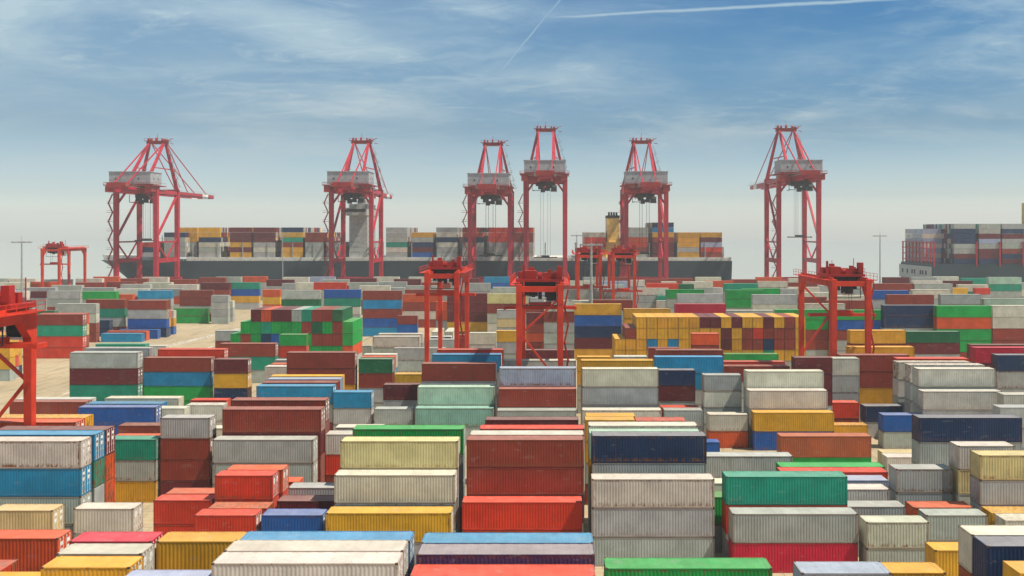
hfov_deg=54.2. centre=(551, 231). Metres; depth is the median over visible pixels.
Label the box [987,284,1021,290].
shipping container
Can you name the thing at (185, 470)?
shipping container
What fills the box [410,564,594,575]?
shipping container
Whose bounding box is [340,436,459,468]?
shipping container
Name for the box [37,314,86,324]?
shipping container
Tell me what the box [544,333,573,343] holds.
shipping container
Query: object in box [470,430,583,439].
shipping container
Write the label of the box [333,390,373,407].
shipping container
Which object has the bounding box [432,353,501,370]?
shipping container
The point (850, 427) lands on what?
shipping container
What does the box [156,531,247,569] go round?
shipping container
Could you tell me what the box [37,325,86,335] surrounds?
shipping container
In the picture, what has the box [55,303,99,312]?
shipping container
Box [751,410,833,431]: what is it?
shipping container
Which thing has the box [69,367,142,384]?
shipping container
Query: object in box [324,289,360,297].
shipping container
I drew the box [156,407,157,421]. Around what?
door
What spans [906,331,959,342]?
shipping container
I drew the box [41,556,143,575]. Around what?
shipping container
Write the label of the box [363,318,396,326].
shipping container
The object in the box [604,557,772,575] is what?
shipping container
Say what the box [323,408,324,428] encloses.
door
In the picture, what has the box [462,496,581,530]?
shipping container
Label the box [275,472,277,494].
door
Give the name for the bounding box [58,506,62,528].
door
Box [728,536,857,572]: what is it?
shipping container
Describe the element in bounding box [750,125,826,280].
quay crane
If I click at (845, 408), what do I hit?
shipping container
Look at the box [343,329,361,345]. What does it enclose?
shipping container
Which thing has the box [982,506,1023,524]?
shipping container
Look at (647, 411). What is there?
shipping container
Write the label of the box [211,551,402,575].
shipping container
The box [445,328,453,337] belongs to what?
shipping container
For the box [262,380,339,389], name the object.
shipping container
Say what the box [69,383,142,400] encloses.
shipping container
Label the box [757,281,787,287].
shipping container
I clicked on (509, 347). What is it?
shipping container
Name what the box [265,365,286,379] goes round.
shipping container
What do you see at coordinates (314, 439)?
door
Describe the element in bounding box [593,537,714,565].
shipping container
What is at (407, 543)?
door
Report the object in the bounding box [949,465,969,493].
shipping container
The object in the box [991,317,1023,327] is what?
shipping container
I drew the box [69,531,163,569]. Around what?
shipping container
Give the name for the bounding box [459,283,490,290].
shipping container
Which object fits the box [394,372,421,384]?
shipping container
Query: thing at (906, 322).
shipping container
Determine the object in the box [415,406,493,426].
shipping container
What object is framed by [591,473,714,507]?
shipping container
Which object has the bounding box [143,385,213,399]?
shipping container
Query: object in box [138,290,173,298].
shipping container
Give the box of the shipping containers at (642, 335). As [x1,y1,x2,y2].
[0,223,1023,575]
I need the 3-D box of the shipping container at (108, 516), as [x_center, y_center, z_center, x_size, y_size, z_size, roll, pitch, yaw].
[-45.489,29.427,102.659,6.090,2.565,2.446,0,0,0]
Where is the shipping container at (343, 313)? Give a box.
[332,306,352,321]
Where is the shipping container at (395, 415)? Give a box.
[374,406,414,424]
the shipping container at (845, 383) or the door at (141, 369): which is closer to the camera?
the shipping container at (845, 383)
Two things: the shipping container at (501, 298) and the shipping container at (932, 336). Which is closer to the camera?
the shipping container at (932, 336)
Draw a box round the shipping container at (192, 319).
[176,316,209,322]
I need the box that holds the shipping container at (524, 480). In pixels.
[466,467,583,494]
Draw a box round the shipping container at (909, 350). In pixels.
[846,346,914,356]
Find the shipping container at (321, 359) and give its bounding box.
[287,351,356,368]
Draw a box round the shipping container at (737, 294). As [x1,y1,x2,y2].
[725,290,763,298]
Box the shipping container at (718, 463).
[707,452,792,477]
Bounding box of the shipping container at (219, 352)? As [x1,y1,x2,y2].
[158,348,227,358]
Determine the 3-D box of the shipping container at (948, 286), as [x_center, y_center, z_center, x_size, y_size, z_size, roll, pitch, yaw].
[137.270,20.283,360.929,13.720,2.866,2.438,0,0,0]
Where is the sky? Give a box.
[0,0,1023,240]
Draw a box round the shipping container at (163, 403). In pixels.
[86,401,166,405]
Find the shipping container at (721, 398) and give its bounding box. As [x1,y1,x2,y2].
[701,389,741,406]
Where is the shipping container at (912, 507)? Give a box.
[905,501,972,514]
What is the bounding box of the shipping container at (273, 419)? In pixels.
[222,406,324,432]
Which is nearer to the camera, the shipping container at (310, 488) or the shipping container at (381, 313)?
the shipping container at (310, 488)
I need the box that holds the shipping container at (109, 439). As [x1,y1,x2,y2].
[0,426,114,455]
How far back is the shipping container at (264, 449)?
121.14 m
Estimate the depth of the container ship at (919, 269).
568.00 m
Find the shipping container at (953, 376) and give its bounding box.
[913,367,994,386]
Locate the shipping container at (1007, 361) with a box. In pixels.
[991,353,1023,370]
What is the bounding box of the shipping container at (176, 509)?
[153,494,214,524]
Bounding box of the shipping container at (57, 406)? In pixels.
[9,399,91,413]
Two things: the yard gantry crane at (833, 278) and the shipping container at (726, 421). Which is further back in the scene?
the yard gantry crane at (833, 278)
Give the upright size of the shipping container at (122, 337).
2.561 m
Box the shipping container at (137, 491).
[115,479,159,501]
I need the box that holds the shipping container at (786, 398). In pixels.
[746,388,827,408]
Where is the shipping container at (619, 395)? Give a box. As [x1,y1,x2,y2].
[582,387,657,404]
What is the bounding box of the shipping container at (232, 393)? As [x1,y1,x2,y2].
[214,386,251,399]
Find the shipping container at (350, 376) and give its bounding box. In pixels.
[287,367,356,384]
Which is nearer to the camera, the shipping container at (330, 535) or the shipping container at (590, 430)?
the shipping container at (330, 535)
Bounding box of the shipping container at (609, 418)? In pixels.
[585,416,634,440]
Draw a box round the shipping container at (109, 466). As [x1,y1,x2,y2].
[104,451,114,482]
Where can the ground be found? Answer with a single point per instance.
(52, 377)
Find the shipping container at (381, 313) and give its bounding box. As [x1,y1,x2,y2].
[363,309,401,317]
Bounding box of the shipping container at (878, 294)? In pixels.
[872,290,908,298]
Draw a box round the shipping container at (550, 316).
[544,311,573,321]
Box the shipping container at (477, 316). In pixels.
[447,312,486,321]
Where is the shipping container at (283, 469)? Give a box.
[226,464,288,493]
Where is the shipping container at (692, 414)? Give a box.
[663,408,702,426]
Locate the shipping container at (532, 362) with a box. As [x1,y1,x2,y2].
[503,359,575,365]
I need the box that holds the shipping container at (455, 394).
[417,385,494,404]
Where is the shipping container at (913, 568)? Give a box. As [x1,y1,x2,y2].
[881,562,945,575]
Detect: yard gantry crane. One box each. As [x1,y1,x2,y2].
[0,277,47,425]
[40,240,86,286]
[416,253,475,361]
[503,264,576,365]
[570,246,607,299]
[604,244,642,307]
[793,258,877,356]
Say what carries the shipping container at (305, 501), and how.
on the shipping containers at (642, 335)
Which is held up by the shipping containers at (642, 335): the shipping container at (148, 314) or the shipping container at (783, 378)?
the shipping container at (783, 378)
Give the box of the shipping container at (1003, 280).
[986,277,1021,283]
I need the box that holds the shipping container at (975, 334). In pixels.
[933,328,990,339]
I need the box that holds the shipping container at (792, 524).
[728,507,857,542]
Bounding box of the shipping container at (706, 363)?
[653,355,723,372]
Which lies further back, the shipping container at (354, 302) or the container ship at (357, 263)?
the container ship at (357, 263)
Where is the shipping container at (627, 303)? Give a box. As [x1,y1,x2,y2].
[589,300,632,309]
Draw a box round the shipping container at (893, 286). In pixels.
[873,283,912,291]
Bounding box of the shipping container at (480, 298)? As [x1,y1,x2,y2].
[447,293,487,302]
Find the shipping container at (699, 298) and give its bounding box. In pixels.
[676,294,722,302]
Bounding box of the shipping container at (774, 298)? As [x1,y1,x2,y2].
[751,294,797,303]
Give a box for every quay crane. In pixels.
[103,134,214,278]
[322,137,393,278]
[461,139,516,286]
[517,125,568,276]
[618,137,671,279]
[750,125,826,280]
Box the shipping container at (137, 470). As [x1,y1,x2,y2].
[115,458,159,480]
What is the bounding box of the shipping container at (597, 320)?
[574,315,621,325]
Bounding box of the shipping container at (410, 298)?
[403,294,437,301]
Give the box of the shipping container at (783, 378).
[743,369,823,388]
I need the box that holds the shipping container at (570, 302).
[544,300,588,310]
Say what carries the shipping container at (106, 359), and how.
on the shipping container at (106, 376)
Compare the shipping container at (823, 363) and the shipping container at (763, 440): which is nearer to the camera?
the shipping container at (763, 440)
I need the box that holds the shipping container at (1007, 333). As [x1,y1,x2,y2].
[991,328,1023,339]
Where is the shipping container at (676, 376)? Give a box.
[658,368,694,385]
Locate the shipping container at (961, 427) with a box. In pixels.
[912,414,1021,441]
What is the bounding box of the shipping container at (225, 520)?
[194,509,262,531]
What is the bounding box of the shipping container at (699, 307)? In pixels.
[674,303,725,312]
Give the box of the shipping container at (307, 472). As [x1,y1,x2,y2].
[212,459,317,484]
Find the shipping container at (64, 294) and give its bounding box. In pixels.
[47,291,82,298]
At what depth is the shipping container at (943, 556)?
88.23 m
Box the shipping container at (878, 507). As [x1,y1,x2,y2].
[847,500,905,531]
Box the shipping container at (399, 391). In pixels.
[383,383,420,399]
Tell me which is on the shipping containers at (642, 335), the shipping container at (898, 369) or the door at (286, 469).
the shipping container at (898, 369)
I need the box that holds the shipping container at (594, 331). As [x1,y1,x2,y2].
[574,326,621,337]
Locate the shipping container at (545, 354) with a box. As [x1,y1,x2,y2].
[526,349,573,358]
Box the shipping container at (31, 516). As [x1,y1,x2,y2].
[0,504,63,528]
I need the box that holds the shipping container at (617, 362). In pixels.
[581,359,653,377]
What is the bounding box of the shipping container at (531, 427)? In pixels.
[480,425,584,448]
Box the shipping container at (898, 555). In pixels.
[859,542,924,561]
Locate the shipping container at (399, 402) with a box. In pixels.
[383,400,416,407]
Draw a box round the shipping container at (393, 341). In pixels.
[373,336,420,347]
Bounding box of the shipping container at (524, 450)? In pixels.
[466,435,583,466]
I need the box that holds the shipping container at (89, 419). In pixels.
[1,414,93,425]
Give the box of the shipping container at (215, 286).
[200,283,230,289]
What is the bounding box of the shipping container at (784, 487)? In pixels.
[722,471,847,504]
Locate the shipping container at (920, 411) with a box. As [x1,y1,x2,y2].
[917,407,991,413]
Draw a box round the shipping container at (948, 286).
[912,283,952,291]
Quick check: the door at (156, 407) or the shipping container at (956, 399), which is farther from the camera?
the door at (156, 407)
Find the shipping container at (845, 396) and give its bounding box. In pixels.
[832,392,858,401]
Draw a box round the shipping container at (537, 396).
[498,387,576,406]
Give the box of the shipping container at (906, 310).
[881,305,932,316]
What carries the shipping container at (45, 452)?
on the shipping container at (45, 482)
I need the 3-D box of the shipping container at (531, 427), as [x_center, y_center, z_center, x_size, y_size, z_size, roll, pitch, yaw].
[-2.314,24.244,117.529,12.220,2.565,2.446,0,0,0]
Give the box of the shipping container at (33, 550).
[0,529,71,571]
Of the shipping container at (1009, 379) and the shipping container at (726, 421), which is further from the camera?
the shipping container at (1009, 379)
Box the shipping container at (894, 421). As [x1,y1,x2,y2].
[878,412,918,431]
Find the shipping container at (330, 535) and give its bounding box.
[240,531,413,575]
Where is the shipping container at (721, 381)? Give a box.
[701,373,741,390]
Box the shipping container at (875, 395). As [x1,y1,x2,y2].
[859,388,892,403]
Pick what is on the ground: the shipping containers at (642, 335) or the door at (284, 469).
the shipping containers at (642, 335)
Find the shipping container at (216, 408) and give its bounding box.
[186,402,227,420]
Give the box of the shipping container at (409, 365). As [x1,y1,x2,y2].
[398,360,431,371]
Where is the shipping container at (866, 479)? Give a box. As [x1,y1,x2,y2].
[846,475,888,488]
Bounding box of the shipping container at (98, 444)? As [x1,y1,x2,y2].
[0,430,104,461]
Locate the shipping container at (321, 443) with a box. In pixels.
[222,429,324,455]
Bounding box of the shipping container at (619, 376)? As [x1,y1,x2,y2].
[582,367,657,386]
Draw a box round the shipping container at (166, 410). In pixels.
[162,406,189,416]
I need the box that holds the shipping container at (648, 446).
[591,431,706,462]
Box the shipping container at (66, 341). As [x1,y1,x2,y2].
[37,336,86,346]
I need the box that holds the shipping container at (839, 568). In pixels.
[793,561,891,575]
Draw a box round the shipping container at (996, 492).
[970,475,1023,505]
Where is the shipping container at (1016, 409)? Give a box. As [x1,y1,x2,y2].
[992,404,1023,427]
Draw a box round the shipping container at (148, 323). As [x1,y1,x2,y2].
[128,318,168,327]
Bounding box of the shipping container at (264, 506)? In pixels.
[208,502,273,512]
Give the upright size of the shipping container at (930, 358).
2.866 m
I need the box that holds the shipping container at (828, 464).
[776,462,884,470]
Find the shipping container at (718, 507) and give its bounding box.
[715,491,721,524]
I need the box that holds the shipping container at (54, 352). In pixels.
[36,347,86,358]
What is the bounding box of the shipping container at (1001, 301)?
[980,298,1023,305]
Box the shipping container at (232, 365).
[214,358,251,373]
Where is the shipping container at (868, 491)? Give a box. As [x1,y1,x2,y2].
[848,484,889,499]
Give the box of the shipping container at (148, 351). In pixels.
[84,347,154,362]
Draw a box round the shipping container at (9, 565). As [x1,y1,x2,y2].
[0,559,18,571]
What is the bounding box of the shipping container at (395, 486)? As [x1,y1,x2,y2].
[334,469,456,503]
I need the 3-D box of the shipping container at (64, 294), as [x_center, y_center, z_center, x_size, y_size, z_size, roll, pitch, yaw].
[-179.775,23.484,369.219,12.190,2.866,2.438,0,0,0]
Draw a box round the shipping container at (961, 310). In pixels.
[933,305,990,316]
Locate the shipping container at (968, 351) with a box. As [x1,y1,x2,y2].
[967,344,1023,358]
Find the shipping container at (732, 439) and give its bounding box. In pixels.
[706,428,747,447]
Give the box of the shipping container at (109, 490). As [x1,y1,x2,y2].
[102,477,114,501]
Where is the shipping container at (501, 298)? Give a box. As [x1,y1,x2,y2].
[487,294,527,303]
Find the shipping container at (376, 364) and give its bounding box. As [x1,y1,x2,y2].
[358,357,393,372]
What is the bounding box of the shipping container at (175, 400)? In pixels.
[105,396,183,405]
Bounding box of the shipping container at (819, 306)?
[804,303,844,308]
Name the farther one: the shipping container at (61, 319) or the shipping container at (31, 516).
the shipping container at (61, 319)
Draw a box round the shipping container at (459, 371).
[422,362,496,380]
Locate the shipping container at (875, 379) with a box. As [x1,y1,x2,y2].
[859,371,892,387]
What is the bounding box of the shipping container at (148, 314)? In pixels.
[128,309,168,318]
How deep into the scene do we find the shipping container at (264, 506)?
102.70 m
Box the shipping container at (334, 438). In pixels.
[326,430,352,454]
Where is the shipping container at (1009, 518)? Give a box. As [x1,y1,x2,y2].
[995,513,1023,524]
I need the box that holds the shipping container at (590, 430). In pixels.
[589,429,698,458]
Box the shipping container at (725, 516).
[722,499,847,533]
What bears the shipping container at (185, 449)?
on the shipping container at (185, 470)
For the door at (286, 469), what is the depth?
108.66 m
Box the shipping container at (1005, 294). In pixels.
[990,291,1021,297]
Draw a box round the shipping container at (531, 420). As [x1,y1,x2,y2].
[485,416,578,424]
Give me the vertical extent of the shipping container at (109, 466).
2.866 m
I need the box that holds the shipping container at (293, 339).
[279,333,308,345]
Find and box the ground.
[0,300,888,575]
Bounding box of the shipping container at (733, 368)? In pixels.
[723,364,789,381]
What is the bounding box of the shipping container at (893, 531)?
[859,515,928,548]
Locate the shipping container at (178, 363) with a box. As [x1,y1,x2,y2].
[143,356,214,371]
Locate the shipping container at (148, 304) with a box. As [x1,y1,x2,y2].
[128,300,168,309]
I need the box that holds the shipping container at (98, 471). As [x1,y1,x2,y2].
[91,457,104,488]
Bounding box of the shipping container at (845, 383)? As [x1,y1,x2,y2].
[832,375,858,391]
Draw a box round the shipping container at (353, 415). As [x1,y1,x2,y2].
[333,406,373,424]
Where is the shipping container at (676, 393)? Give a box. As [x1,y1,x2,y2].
[658,385,694,400]
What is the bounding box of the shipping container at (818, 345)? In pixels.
[806,340,827,349]
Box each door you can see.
[53,509,57,528]
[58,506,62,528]
[58,536,63,551]
[64,532,70,547]
[81,440,85,466]
[81,468,85,493]
[81,495,85,503]
[86,438,90,463]
[86,465,90,491]
[86,493,90,501]
[95,434,98,458]
[99,432,103,456]
[106,429,109,453]
[110,427,114,451]
[134,507,137,530]
[136,559,142,569]
[138,504,141,527]
[140,352,142,366]
[140,368,142,382]
[140,384,142,395]
[142,551,146,569]
[147,546,153,569]
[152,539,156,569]
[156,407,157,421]
[156,439,158,457]
[156,460,158,478]
[156,481,158,497]
[158,406,160,421]
[210,417,212,436]
[210,438,212,457]
[210,460,212,478]
[213,416,215,434]
[256,514,258,530]
[259,510,261,530]
[273,475,274,496]
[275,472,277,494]
[283,469,284,490]
[285,467,287,488]
[313,439,314,460]
[313,463,314,481]
[315,438,316,458]
[315,461,316,480]
[321,409,322,430]
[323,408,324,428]
[323,514,324,530]
[327,399,328,418]
[400,555,402,575]
[403,548,405,575]
[406,543,407,575]
[410,539,411,574]
[412,535,413,569]
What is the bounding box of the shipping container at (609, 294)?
[593,288,630,297]
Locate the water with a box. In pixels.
[0,241,904,284]
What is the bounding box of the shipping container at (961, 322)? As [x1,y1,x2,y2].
[933,317,990,328]
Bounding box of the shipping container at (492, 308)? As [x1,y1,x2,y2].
[487,304,527,312]
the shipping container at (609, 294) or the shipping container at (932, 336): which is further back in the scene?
the shipping container at (609, 294)
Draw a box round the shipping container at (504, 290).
[493,287,515,293]
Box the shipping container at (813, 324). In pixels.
[806,320,827,329]
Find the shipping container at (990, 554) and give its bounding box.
[972,535,1023,575]
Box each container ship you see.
[102,200,731,283]
[899,203,1023,281]
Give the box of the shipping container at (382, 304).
[363,299,401,308]
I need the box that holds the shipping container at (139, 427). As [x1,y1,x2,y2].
[118,422,159,433]
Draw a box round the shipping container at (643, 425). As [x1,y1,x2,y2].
[588,421,697,449]
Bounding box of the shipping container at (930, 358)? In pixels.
[893,357,968,361]
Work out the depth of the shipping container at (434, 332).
290.31 m
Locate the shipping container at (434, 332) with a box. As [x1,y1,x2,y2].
[431,328,443,337]
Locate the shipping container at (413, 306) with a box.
[403,302,435,310]
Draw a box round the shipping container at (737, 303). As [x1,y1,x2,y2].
[725,299,750,307]
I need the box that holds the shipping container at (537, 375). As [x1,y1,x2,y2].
[499,366,575,385]
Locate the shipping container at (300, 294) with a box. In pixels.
[281,290,320,298]
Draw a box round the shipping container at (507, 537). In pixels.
[421,532,592,542]
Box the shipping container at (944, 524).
[918,508,987,540]
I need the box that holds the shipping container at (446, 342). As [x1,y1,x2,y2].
[429,338,453,347]
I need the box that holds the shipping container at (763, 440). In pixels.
[751,429,833,450]
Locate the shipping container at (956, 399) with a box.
[917,389,1001,409]
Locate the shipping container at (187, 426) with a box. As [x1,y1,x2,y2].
[160,414,215,438]
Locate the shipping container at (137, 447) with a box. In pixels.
[115,435,159,459]
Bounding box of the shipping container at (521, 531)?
[462,530,581,532]
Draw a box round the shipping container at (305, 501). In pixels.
[277,495,333,509]
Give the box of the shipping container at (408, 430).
[352,425,464,454]
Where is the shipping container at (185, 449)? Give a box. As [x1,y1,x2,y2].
[160,435,215,459]
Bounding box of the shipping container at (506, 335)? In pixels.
[496,330,515,341]
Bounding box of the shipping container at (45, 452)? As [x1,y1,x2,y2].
[0,436,91,468]
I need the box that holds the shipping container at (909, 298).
[885,294,933,304]
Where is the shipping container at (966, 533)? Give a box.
[958,525,1023,574]
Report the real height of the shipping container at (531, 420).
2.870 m
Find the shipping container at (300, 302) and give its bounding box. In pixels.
[281,299,320,305]
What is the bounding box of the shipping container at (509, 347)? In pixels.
[497,342,515,352]
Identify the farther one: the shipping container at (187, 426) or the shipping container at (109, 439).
the shipping container at (187, 426)
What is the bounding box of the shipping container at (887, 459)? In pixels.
[881,453,911,475]
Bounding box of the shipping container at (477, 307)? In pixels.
[447,303,486,311]
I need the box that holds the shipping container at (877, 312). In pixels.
[827,309,880,319]
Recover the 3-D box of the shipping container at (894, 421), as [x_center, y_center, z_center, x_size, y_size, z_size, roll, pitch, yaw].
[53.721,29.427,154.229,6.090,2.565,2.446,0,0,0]
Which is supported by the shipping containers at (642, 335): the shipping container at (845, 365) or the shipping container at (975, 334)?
the shipping container at (975, 334)
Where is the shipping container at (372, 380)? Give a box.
[359,372,393,387]
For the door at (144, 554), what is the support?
in the shipping container at (146, 551)
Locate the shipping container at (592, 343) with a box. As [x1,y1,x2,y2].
[574,338,611,348]
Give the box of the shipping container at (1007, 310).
[989,305,1023,316]
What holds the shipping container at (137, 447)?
on the shipping container at (137, 470)
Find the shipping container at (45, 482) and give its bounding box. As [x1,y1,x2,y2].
[0,464,91,496]
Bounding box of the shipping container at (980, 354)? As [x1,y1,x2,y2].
[970,346,1023,362]
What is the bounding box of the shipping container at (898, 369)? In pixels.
[893,360,970,378]
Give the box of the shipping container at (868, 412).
[860,404,902,421]
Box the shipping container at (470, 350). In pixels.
[437,348,503,364]
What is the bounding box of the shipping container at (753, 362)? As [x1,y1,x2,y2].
[723,360,784,363]
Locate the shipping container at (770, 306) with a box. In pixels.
[751,304,797,309]
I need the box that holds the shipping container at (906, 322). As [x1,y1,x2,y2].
[881,316,932,327]
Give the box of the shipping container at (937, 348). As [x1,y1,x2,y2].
[906,343,959,353]
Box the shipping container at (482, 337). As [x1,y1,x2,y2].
[469,332,496,343]
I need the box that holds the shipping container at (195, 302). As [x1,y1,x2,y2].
[180,298,211,305]
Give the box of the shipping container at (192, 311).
[173,308,209,315]
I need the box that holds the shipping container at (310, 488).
[288,482,333,494]
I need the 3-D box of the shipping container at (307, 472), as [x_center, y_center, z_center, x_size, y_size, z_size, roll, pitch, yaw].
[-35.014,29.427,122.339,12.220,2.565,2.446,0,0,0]
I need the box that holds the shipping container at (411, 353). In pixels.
[394,347,445,359]
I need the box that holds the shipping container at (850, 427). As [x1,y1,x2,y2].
[834,422,867,433]
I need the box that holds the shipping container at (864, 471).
[777,467,887,479]
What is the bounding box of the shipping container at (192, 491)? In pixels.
[165,488,214,493]
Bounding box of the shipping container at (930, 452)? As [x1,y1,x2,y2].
[912,438,1021,465]
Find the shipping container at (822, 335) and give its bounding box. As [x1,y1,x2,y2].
[806,330,827,339]
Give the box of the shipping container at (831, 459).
[793,457,870,461]
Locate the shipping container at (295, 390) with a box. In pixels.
[256,384,335,403]
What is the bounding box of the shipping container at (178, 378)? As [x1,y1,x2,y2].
[143,371,213,385]
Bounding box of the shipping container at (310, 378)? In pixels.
[267,377,342,389]
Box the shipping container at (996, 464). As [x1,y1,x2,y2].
[970,450,1023,479]
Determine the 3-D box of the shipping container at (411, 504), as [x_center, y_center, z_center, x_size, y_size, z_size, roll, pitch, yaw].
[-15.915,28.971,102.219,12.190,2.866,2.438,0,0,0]
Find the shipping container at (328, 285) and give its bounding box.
[314,282,346,289]
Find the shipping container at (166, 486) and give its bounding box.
[160,479,212,495]
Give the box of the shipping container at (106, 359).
[69,351,142,368]
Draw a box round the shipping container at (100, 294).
[82,291,118,298]
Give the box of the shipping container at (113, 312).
[100,308,127,317]
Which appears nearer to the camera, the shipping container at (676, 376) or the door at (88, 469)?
the door at (88, 469)
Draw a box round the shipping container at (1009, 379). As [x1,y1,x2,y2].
[995,371,1023,387]
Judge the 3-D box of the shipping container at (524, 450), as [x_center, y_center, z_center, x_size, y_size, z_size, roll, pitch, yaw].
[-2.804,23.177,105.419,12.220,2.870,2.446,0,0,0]
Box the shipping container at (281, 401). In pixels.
[231,397,329,421]
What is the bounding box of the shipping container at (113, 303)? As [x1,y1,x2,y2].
[86,299,127,307]
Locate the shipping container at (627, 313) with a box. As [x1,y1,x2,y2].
[623,308,669,318]
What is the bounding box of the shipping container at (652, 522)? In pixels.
[591,505,714,536]
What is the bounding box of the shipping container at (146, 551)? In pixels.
[56,543,154,569]
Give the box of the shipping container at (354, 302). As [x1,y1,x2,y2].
[324,298,360,306]
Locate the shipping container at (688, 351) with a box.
[655,349,722,355]
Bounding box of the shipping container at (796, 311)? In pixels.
[773,309,827,319]
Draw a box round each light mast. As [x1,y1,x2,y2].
[11,241,31,291]
[277,234,288,278]
[580,243,601,302]
[873,235,884,282]
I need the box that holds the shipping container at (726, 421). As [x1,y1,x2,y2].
[706,412,747,430]
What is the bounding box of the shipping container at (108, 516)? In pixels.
[73,502,142,533]
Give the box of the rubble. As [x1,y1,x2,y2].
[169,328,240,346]
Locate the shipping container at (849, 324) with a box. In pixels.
[828,320,880,329]
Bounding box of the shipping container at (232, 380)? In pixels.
[214,372,251,387]
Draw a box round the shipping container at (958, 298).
[938,294,981,303]
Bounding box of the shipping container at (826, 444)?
[777,433,870,457]
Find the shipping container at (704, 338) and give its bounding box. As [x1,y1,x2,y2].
[691,333,718,344]
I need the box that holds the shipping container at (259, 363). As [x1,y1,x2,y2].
[228,356,277,369]
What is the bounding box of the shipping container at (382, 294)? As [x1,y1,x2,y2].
[363,290,401,299]
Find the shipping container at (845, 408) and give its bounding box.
[832,400,858,417]
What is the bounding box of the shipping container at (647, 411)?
[582,407,661,428]
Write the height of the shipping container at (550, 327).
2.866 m
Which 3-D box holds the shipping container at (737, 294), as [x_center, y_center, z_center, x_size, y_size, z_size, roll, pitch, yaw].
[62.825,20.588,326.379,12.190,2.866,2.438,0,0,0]
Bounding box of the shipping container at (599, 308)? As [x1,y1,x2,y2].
[574,303,621,314]
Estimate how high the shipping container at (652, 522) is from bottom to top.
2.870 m
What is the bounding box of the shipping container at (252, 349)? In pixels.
[220,342,277,356]
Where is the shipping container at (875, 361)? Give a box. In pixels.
[836,353,909,370]
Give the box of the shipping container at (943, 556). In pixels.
[925,542,959,575]
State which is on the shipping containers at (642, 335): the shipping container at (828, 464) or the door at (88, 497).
the shipping container at (828, 464)
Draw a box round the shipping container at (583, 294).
[563,289,589,298]
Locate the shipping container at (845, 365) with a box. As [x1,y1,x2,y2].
[832,357,858,374]
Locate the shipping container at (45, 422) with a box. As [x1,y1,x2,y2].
[0,418,84,427]
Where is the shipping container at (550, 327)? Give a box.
[544,322,573,332]
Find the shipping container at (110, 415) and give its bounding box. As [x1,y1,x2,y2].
[78,405,161,425]
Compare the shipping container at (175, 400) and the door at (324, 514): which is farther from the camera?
the shipping container at (175, 400)
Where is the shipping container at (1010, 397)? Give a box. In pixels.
[997,392,1023,403]
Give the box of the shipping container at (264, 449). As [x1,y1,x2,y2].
[212,436,317,462]
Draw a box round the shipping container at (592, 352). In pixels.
[574,349,611,359]
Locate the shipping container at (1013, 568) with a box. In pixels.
[1003,561,1023,575]
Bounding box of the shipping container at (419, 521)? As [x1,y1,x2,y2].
[326,506,452,541]
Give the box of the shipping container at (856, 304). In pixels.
[824,300,864,308]
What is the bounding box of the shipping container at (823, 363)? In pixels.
[791,356,831,373]
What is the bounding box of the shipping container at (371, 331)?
[363,327,396,335]
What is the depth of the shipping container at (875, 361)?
175.49 m
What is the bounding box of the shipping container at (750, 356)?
[723,353,778,359]
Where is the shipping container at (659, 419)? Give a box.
[634,417,685,421]
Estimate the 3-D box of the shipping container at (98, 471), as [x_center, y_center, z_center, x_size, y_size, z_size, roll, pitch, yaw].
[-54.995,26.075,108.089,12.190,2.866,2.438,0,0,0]
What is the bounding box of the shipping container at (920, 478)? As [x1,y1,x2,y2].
[889,464,952,492]
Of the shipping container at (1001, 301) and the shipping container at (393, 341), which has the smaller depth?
the shipping container at (393, 341)
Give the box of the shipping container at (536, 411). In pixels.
[497,408,575,415]
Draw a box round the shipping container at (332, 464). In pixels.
[326,454,339,474]
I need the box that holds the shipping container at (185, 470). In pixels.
[160,458,212,480]
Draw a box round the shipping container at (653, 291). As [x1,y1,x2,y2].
[636,288,668,294]
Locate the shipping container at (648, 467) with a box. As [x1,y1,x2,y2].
[591,460,706,472]
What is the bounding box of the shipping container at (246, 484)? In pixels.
[215,470,278,499]
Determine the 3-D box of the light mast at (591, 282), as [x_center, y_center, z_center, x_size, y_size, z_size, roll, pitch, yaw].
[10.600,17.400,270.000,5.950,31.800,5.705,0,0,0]
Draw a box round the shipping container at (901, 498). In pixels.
[889,488,952,505]
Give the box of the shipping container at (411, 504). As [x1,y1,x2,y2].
[334,499,456,531]
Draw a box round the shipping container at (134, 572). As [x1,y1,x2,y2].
[126,569,210,575]
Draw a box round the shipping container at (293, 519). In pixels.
[261,508,327,530]
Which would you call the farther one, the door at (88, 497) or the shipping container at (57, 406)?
the shipping container at (57, 406)
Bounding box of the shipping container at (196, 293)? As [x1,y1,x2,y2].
[180,290,214,297]
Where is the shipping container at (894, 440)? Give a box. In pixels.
[878,429,911,448]
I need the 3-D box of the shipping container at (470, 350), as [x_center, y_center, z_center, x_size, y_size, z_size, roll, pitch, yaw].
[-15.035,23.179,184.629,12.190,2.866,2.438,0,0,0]
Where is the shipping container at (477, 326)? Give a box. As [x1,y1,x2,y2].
[447,322,486,330]
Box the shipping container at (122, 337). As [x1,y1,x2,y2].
[101,333,144,341]
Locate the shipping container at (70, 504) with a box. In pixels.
[0,491,91,523]
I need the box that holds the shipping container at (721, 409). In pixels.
[701,405,741,423]
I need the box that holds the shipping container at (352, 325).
[343,318,361,333]
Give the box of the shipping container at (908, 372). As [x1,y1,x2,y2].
[904,363,984,382]
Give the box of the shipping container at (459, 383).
[422,380,496,398]
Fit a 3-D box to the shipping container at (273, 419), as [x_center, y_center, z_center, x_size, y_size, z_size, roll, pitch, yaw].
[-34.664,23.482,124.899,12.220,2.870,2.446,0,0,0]
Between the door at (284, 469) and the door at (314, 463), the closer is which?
the door at (284, 469)
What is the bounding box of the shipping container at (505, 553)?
[416,543,594,566]
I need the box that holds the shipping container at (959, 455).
[949,441,1014,469]
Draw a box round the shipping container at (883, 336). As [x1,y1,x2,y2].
[847,329,905,343]
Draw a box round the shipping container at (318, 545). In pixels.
[224,540,407,575]
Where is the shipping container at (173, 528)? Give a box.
[153,525,193,534]

